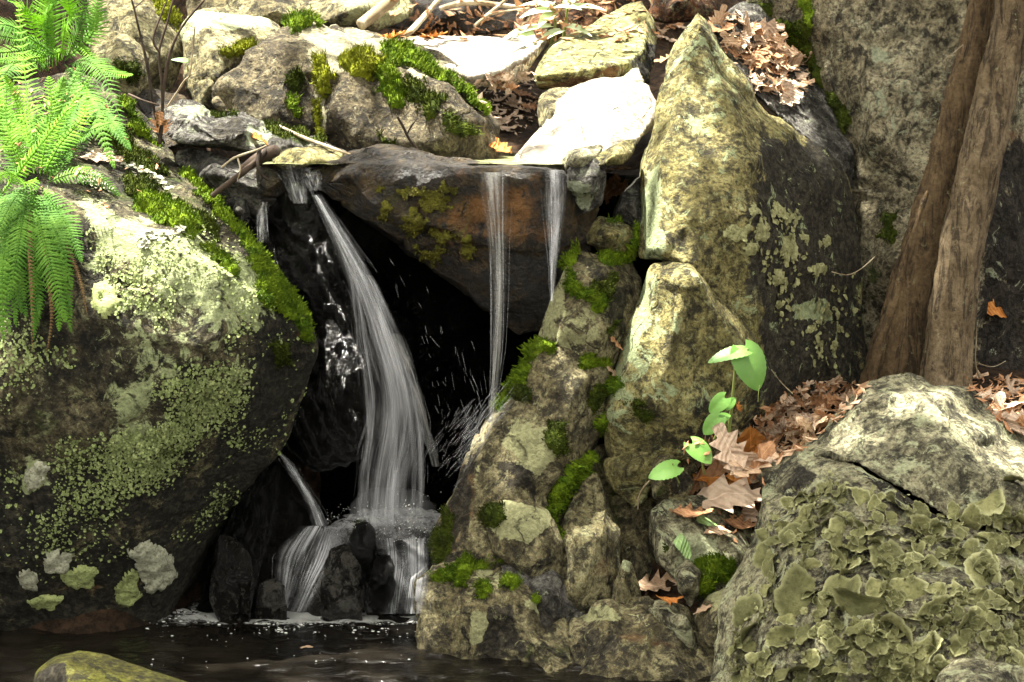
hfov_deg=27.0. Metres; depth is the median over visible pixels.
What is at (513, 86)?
dead leaf
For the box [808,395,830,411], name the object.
dead leaf
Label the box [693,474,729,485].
dead leaf
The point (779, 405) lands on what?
dead leaf
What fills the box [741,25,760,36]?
dead leaf
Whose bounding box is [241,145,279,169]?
stick
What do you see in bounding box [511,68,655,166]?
rock
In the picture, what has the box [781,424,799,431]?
dead leaf
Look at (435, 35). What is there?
dead leaf
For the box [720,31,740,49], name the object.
dead leaf
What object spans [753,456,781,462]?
dead leaf
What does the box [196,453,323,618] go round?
wet rock
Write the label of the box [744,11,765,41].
dead leaf
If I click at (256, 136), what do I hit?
dead leaf
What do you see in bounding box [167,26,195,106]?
shrub stem
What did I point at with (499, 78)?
dead leaf
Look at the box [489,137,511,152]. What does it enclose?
dead leaf
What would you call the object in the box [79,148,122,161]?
dead leaf
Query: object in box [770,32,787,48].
dead leaf
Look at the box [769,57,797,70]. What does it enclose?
dead leaf
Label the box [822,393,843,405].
dead leaf
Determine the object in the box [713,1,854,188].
slate
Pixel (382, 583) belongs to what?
wet stone
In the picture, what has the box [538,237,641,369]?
wedge rock
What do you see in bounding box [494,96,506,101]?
dead leaf
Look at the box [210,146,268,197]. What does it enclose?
stick
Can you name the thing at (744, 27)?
dead leaf
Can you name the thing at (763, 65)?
dead leaf
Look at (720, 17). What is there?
dead leaf
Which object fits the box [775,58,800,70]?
dead leaf
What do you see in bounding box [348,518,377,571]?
wet stone
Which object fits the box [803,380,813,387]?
dead leaf
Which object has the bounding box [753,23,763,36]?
dead leaf
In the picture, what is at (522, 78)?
dead leaf
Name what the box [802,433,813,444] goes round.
dead leaf
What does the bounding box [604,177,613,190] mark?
dead leaf
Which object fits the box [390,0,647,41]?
leaf litter
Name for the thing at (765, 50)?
dead leaf
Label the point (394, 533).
wet stone
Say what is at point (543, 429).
wedge rock
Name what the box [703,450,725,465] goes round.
dead leaf
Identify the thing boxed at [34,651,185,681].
boulder
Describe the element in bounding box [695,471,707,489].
dead leaf
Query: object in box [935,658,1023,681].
boulder
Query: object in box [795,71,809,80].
dead leaf
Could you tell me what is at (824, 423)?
dead leaf
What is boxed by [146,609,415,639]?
foam
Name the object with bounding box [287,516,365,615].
waterfall
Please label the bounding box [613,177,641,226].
stone
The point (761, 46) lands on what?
dead leaf
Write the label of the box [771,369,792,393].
twig
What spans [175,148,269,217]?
stone
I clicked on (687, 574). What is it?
stone
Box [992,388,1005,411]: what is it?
dead leaf
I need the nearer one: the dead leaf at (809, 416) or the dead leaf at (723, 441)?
the dead leaf at (723, 441)
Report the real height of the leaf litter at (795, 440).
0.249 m
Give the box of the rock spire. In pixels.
[638,13,865,443]
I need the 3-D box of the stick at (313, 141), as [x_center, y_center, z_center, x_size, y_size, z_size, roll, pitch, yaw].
[-0.476,-0.487,5.181,0.227,0.075,0.012,4,8,32]
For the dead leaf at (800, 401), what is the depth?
5.28 m
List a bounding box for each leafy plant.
[171,57,188,71]
[499,0,605,47]
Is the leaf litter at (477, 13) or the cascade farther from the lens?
the leaf litter at (477, 13)
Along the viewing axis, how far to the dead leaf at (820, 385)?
5.33 m
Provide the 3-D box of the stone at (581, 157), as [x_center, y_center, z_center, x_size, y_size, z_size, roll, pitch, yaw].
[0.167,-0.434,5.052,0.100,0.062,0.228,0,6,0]
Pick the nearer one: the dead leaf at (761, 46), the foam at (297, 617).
the foam at (297, 617)
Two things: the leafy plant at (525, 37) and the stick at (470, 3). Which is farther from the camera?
the stick at (470, 3)
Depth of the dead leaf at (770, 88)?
5.42 m
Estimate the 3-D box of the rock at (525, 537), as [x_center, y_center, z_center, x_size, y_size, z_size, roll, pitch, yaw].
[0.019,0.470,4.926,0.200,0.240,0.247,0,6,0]
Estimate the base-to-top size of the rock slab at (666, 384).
0.502 m
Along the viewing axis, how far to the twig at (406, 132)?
5.17 m
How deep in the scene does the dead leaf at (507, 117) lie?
6.61 m
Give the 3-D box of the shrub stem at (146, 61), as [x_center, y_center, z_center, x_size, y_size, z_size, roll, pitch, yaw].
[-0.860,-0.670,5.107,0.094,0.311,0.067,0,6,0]
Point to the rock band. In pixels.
(344, 13)
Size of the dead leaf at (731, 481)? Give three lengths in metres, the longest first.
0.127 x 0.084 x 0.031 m
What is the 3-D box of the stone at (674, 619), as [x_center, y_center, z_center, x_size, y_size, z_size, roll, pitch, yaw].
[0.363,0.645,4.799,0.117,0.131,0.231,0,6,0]
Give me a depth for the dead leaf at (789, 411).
5.27 m
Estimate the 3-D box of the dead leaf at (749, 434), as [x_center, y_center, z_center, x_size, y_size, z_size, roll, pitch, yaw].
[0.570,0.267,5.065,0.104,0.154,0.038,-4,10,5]
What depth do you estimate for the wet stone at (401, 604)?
5.15 m
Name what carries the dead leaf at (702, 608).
on the stone at (706, 622)
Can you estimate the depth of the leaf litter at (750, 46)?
5.51 m
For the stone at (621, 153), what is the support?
on the stone at (581, 157)
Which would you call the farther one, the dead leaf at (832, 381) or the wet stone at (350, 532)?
the dead leaf at (832, 381)
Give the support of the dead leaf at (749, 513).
on the rock at (716, 559)
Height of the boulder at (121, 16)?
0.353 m
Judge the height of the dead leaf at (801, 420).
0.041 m
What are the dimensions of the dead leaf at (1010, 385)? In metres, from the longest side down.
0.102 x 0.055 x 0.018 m
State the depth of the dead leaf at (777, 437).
5.18 m
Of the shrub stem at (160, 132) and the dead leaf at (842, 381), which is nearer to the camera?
the shrub stem at (160, 132)
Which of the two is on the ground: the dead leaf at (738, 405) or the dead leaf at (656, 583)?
the dead leaf at (656, 583)
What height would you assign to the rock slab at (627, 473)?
0.183 m
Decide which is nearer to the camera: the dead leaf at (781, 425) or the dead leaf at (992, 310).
the dead leaf at (781, 425)
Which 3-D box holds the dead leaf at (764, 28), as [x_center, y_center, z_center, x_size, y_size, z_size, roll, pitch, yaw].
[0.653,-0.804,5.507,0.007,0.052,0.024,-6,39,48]
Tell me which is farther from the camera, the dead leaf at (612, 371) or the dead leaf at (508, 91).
the dead leaf at (508, 91)
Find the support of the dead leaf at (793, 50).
on the slate
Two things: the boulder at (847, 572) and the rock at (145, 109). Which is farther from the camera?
the rock at (145, 109)
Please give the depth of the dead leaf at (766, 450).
4.64 m
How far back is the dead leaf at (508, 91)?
5.66 m
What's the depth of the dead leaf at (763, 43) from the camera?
5.52 m
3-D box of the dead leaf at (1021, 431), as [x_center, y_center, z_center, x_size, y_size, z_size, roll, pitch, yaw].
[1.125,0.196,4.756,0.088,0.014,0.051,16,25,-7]
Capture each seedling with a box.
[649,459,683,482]
[684,436,711,474]
[703,392,735,439]
[708,339,766,432]
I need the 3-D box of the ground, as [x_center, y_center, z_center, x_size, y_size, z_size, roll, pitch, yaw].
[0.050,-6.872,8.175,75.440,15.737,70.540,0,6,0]
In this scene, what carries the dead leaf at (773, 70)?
on the slate
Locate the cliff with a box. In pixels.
[745,0,1023,370]
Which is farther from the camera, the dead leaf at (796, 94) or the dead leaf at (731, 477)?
the dead leaf at (796, 94)
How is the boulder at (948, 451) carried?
on the boulder at (847, 572)
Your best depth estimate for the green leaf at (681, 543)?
4.85 m
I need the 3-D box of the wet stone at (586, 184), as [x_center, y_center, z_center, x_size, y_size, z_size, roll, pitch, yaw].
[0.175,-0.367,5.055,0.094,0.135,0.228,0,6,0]
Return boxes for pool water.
[0,601,710,681]
[330,507,440,530]
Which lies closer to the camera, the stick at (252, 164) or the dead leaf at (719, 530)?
the dead leaf at (719, 530)
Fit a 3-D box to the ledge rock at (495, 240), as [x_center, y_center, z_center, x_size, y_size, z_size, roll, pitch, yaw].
[-0.149,-0.256,5.338,0.718,0.478,0.788,0,6,0]
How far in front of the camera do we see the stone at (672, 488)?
4.95 m
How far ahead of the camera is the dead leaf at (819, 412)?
5.08 m
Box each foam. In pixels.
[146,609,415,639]
[162,605,416,625]
[327,494,439,551]
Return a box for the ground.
[0,0,1023,633]
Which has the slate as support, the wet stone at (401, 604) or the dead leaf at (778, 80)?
the dead leaf at (778, 80)
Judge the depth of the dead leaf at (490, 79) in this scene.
5.62 m
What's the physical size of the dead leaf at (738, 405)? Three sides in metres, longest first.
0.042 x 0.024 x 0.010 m
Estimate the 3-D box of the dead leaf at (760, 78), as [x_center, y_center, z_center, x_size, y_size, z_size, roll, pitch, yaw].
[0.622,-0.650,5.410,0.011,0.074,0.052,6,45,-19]
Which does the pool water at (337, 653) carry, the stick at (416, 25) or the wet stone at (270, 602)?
the wet stone at (270, 602)
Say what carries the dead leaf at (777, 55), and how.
on the slate
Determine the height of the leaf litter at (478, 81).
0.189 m
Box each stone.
[88,30,148,95]
[164,99,346,154]
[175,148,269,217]
[227,196,250,220]
[251,168,292,220]
[255,578,287,623]
[272,145,342,170]
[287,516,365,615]
[319,544,363,621]
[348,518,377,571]
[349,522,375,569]
[364,545,429,616]
[370,555,395,614]
[379,514,413,544]
[537,87,568,126]
[562,144,602,170]
[567,158,605,213]
[586,213,640,262]
[595,139,635,166]
[612,559,640,604]
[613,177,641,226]
[648,600,696,649]
[650,454,693,500]
[675,560,700,606]
[693,588,724,648]
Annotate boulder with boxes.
[0,72,318,630]
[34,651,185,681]
[87,0,184,92]
[180,7,279,112]
[211,4,499,159]
[710,450,1023,681]
[783,372,1023,532]
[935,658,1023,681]
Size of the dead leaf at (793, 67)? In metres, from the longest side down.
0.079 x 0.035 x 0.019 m
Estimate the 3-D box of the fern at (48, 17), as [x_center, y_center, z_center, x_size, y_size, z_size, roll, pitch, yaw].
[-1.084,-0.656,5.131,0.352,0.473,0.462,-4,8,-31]
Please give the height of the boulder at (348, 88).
0.471 m
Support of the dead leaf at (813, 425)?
on the boulder at (948, 451)
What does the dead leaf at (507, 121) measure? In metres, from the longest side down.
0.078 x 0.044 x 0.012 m
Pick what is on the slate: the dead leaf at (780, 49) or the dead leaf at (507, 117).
the dead leaf at (780, 49)
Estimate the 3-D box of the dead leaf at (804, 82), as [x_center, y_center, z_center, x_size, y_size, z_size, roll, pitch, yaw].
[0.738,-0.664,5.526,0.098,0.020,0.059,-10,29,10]
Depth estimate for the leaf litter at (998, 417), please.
5.08 m
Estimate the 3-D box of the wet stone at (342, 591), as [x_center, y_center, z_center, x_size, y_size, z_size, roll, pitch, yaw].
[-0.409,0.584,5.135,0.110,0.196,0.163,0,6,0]
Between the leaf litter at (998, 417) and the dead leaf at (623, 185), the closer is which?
the leaf litter at (998, 417)
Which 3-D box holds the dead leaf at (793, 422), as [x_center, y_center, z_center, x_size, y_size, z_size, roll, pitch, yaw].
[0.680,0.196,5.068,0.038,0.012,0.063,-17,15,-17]
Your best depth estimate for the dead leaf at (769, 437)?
5.16 m
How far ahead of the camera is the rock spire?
5.15 m
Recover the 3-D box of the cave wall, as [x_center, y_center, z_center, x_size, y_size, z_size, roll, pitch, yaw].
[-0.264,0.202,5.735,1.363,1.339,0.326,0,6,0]
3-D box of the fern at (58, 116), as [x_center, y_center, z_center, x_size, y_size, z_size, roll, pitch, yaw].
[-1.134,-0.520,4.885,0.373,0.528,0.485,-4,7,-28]
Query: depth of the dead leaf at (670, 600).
4.76 m
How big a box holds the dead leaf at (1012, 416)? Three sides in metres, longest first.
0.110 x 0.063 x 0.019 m
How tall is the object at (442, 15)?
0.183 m
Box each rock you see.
[134,89,185,149]
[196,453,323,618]
[209,535,254,622]
[251,169,392,471]
[303,144,598,334]
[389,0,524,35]
[413,551,572,672]
[426,334,613,569]
[478,498,563,576]
[501,565,587,626]
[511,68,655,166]
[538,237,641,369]
[557,473,621,612]
[568,596,714,681]
[591,444,698,596]
[648,0,716,23]
[649,495,752,606]
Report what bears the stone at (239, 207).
on the stone at (206, 165)
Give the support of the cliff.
on the ground
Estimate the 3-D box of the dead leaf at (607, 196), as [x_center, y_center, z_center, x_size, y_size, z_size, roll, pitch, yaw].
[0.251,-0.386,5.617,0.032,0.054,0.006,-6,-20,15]
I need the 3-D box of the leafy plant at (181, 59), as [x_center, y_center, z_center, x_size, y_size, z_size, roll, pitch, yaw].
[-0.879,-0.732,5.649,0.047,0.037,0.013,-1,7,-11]
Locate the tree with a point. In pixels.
(932, 292)
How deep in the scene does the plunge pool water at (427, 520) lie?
5.18 m
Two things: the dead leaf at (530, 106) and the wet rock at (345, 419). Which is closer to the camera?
the wet rock at (345, 419)
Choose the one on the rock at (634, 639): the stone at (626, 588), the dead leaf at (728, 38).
the stone at (626, 588)
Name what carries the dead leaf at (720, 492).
on the rock at (716, 559)
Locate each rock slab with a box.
[602,261,757,460]
[603,450,654,507]
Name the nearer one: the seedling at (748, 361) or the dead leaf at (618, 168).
the seedling at (748, 361)
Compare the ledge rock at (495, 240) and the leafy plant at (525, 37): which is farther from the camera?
the leafy plant at (525, 37)
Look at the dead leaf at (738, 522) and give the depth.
4.96 m
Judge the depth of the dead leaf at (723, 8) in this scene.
5.48 m
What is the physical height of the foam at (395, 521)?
0.161 m
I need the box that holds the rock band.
[186,0,414,31]
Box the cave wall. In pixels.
[223,167,657,567]
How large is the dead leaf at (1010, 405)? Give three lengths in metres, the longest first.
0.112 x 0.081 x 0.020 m
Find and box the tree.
[858,0,1023,388]
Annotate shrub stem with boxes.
[131,0,167,125]
[157,0,204,143]
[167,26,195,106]
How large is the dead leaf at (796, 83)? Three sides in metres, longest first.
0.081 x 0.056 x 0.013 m
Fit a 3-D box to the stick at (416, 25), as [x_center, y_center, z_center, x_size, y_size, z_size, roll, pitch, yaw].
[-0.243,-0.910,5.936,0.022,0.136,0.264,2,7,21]
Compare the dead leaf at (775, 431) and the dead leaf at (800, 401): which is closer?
the dead leaf at (775, 431)
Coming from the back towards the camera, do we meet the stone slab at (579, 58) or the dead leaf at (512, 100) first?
the dead leaf at (512, 100)
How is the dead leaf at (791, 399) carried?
on the dead leaf
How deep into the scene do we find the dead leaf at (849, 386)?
5.39 m
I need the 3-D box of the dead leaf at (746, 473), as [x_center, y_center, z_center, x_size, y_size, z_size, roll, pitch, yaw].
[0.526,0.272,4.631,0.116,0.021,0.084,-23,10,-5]
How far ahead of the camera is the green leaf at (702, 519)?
4.91 m
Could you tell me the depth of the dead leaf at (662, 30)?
7.38 m
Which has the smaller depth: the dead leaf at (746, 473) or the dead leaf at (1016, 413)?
the dead leaf at (746, 473)
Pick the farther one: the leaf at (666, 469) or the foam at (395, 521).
the foam at (395, 521)
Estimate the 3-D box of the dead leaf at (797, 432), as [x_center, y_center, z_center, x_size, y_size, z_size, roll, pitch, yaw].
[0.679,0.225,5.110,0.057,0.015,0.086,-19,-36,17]
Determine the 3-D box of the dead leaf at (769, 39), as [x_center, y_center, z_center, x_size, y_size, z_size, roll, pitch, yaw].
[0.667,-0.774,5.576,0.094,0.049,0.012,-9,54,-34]
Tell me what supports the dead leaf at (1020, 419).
on the boulder at (948, 451)
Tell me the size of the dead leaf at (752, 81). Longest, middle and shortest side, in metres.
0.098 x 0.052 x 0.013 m
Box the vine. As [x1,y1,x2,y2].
[974,329,1004,378]
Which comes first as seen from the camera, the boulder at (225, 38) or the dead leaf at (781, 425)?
the dead leaf at (781, 425)
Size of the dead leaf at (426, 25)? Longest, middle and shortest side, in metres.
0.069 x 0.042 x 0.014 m
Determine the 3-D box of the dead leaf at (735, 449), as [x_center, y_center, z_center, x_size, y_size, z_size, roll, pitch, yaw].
[0.509,0.265,4.659,0.147,0.076,0.035,35,21,-5]
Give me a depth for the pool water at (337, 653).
4.82 m
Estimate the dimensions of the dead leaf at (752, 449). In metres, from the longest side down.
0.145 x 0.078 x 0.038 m
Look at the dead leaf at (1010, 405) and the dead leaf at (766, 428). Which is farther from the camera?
the dead leaf at (766, 428)
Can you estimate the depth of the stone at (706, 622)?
4.70 m
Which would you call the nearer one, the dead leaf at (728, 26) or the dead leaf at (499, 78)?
the dead leaf at (728, 26)
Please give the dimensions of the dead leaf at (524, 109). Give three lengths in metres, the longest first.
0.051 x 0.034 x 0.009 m
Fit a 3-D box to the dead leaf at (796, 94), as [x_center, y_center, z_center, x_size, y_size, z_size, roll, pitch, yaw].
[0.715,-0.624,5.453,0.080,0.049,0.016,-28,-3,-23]
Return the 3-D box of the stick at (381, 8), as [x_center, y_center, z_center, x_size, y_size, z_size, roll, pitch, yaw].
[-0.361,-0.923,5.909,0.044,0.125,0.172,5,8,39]
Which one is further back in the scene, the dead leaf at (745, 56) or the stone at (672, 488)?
the dead leaf at (745, 56)
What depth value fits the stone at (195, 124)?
5.20 m
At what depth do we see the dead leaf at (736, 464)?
4.63 m
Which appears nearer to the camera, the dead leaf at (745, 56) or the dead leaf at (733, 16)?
the dead leaf at (745, 56)
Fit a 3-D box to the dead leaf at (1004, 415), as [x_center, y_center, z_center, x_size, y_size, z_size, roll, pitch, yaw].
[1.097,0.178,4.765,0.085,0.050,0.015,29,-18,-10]
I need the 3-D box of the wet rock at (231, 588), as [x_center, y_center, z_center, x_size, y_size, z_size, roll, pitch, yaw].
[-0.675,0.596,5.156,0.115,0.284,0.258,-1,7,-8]
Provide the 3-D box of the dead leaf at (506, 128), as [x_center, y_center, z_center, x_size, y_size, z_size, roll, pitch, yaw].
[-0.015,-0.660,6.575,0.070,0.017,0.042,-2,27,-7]
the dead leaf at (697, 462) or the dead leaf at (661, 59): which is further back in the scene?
the dead leaf at (661, 59)
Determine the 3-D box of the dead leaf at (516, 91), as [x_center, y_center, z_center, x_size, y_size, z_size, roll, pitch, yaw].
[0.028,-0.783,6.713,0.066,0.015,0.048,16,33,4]
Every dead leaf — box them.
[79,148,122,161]
[149,111,170,133]
[251,132,267,144]
[378,30,405,38]
[415,19,430,32]
[426,30,447,37]
[485,72,496,91]
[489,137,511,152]
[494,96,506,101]
[496,76,505,80]
[497,82,519,90]
[497,115,512,122]
[499,74,512,84]
[499,117,511,124]
[500,124,518,130]
[502,63,515,94]
[508,93,519,105]
[513,88,529,95]
[515,70,530,83]
[516,106,529,111]
[520,102,537,109]
[603,188,612,203]
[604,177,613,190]
[605,166,630,171]
[606,366,615,375]
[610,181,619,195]
[610,336,622,349]
[611,179,627,195]
[638,569,676,591]
[654,54,668,62]
[655,24,669,32]
[656,595,683,604]
[669,501,713,517]
[670,22,683,28]
[689,459,727,494]
[693,455,713,467]
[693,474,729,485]
[693,604,711,614]
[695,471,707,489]
[697,474,761,512]
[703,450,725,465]
[704,525,732,534]
[708,4,726,34]
[708,20,736,31]
[709,422,747,471]
[712,12,728,23]
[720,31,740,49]
[721,44,750,59]
[723,443,758,482]
[723,514,755,528]
[725,473,740,481]
[728,477,750,485]
[729,451,752,469]
[730,13,753,25]
[730,42,750,48]
[730,452,778,476]
[735,49,751,53]
[736,401,743,411]
[737,425,766,452]
[739,19,760,29]
[739,32,751,47]
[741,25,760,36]
[742,507,757,521]
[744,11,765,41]
[744,54,769,70]
[747,51,770,70]
[748,42,769,49]
[748,440,756,451]
[749,47,768,62]
[749,79,779,90]
[749,438,775,480]
[752,17,784,38]
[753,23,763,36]
[753,41,767,47]
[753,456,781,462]
[754,72,764,93]
[756,407,779,420]
[757,425,769,433]
[759,22,768,36]
[760,435,773,442]
[761,77,784,91]
[765,37,774,44]
[767,63,789,75]
[767,75,785,91]
[768,53,785,57]
[769,42,800,59]
[769,43,790,52]
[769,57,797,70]
[769,423,778,431]
[769,429,782,433]
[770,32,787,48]
[771,434,782,443]
[772,406,786,424]
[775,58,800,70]
[775,399,786,409]
[776,76,798,89]
[776,415,781,422]
[777,421,785,433]
[779,74,794,105]
[780,48,805,66]
[780,87,802,105]
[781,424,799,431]
[782,65,797,74]
[784,426,802,439]
[785,395,795,405]
[786,407,797,416]
[786,428,797,435]
[787,78,800,86]
[790,419,804,427]
[793,411,812,420]
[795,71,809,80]
[795,76,814,87]
[795,398,806,411]
[795,416,813,432]
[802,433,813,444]
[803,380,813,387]
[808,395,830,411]
[809,421,815,435]
[811,404,824,425]
[815,383,825,394]
[815,408,829,425]
[815,416,827,425]
[816,413,830,428]
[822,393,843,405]
[824,375,840,386]
[837,377,846,384]
[837,390,852,399]
[843,384,851,392]
[973,370,988,378]
[978,388,1010,399]
[987,299,1005,317]
[991,410,1006,418]
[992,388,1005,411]
[993,402,1023,412]
[1000,401,1022,410]
[1003,411,1019,423]
[1005,409,1023,433]
[1006,375,1019,396]
[1009,426,1023,434]
[1015,414,1023,434]
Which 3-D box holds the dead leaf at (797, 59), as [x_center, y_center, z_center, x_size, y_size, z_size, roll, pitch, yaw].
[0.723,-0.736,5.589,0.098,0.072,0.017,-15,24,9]
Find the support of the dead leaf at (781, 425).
on the ground
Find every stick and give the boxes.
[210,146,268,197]
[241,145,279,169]
[279,125,349,154]
[356,0,398,29]
[404,0,440,36]
[439,0,521,10]
[473,0,528,26]
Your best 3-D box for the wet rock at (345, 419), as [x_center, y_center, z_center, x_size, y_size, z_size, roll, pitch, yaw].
[-0.496,-0.049,5.304,0.418,0.769,0.576,0,6,0]
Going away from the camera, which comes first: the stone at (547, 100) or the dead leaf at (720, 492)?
the dead leaf at (720, 492)
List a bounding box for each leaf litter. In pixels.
[0,67,158,207]
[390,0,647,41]
[473,72,537,134]
[682,434,764,542]
[722,9,811,96]
[738,380,870,464]
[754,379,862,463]
[964,373,1023,433]
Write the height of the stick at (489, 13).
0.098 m
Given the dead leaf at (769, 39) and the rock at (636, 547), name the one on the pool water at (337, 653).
the rock at (636, 547)
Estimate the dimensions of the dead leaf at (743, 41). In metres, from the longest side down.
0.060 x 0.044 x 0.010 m
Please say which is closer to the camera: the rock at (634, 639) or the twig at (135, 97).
the rock at (634, 639)
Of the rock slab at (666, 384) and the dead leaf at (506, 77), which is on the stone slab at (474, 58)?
the dead leaf at (506, 77)
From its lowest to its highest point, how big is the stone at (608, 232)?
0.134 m
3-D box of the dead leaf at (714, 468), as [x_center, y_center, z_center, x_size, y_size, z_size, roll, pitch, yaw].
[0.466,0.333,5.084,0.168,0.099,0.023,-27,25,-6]
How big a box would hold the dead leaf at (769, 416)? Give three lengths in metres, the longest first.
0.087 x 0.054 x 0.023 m
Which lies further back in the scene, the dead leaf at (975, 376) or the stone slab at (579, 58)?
the stone slab at (579, 58)
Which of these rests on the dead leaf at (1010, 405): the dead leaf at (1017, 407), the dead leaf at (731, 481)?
the dead leaf at (1017, 407)
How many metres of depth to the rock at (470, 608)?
4.80 m
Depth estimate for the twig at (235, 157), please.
4.96 m
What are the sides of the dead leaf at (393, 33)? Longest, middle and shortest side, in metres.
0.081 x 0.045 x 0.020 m
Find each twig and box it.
[128,93,159,105]
[221,145,266,179]
[396,116,418,148]
[637,481,649,508]
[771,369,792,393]
[831,256,874,274]
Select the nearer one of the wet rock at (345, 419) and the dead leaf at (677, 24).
the wet rock at (345, 419)
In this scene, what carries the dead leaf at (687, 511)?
on the rock at (716, 559)
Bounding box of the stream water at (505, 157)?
[263,152,561,163]
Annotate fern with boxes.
[0,0,132,167]
[0,2,120,231]
[0,185,87,351]
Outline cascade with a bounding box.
[298,526,419,613]
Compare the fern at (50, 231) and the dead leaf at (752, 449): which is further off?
the dead leaf at (752, 449)
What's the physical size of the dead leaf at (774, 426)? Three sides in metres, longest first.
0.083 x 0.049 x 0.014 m
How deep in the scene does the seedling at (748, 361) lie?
4.83 m
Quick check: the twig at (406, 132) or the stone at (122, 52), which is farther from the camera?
the stone at (122, 52)
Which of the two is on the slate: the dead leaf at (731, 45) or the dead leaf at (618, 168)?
the dead leaf at (731, 45)
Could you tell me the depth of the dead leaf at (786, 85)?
5.45 m
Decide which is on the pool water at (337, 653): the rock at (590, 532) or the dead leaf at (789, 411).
the rock at (590, 532)
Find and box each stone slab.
[405,35,546,86]
[534,1,656,89]
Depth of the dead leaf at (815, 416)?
5.09 m
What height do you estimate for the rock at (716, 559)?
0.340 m
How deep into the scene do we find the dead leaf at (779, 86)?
5.43 m
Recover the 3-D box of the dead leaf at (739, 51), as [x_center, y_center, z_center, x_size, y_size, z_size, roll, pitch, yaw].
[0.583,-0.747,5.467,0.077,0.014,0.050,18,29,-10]
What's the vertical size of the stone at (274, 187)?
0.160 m
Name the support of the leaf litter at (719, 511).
on the rock at (716, 559)
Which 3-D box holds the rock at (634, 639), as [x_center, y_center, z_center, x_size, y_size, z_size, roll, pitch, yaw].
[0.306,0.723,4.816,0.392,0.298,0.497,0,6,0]
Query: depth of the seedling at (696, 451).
4.86 m
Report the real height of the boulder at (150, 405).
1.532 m
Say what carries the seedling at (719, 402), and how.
on the leaf litter at (719, 511)
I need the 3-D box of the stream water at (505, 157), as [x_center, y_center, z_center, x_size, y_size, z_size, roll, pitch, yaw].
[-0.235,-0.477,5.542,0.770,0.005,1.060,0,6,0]
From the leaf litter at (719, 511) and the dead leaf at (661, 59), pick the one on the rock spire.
the dead leaf at (661, 59)
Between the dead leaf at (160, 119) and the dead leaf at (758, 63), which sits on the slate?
the dead leaf at (758, 63)
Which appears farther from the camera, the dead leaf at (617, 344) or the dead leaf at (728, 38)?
the dead leaf at (728, 38)
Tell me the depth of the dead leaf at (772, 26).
5.57 m
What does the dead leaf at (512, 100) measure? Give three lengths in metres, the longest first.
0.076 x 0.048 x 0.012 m
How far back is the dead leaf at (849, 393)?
5.34 m
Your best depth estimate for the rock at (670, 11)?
6.25 m
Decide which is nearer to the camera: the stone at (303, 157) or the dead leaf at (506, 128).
the stone at (303, 157)
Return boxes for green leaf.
[674,533,690,560]
[697,515,717,526]
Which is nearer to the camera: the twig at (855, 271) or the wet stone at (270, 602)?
the wet stone at (270, 602)
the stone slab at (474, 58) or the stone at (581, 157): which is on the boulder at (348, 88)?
the stone slab at (474, 58)
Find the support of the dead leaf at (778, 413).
on the dead leaf
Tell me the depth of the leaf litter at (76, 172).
4.86 m
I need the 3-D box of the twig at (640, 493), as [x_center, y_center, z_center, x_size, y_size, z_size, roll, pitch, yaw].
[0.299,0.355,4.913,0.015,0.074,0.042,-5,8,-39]
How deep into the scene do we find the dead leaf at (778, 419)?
5.25 m
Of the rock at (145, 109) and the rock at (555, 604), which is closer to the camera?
the rock at (555, 604)
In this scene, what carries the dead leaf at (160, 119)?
on the stone at (195, 124)

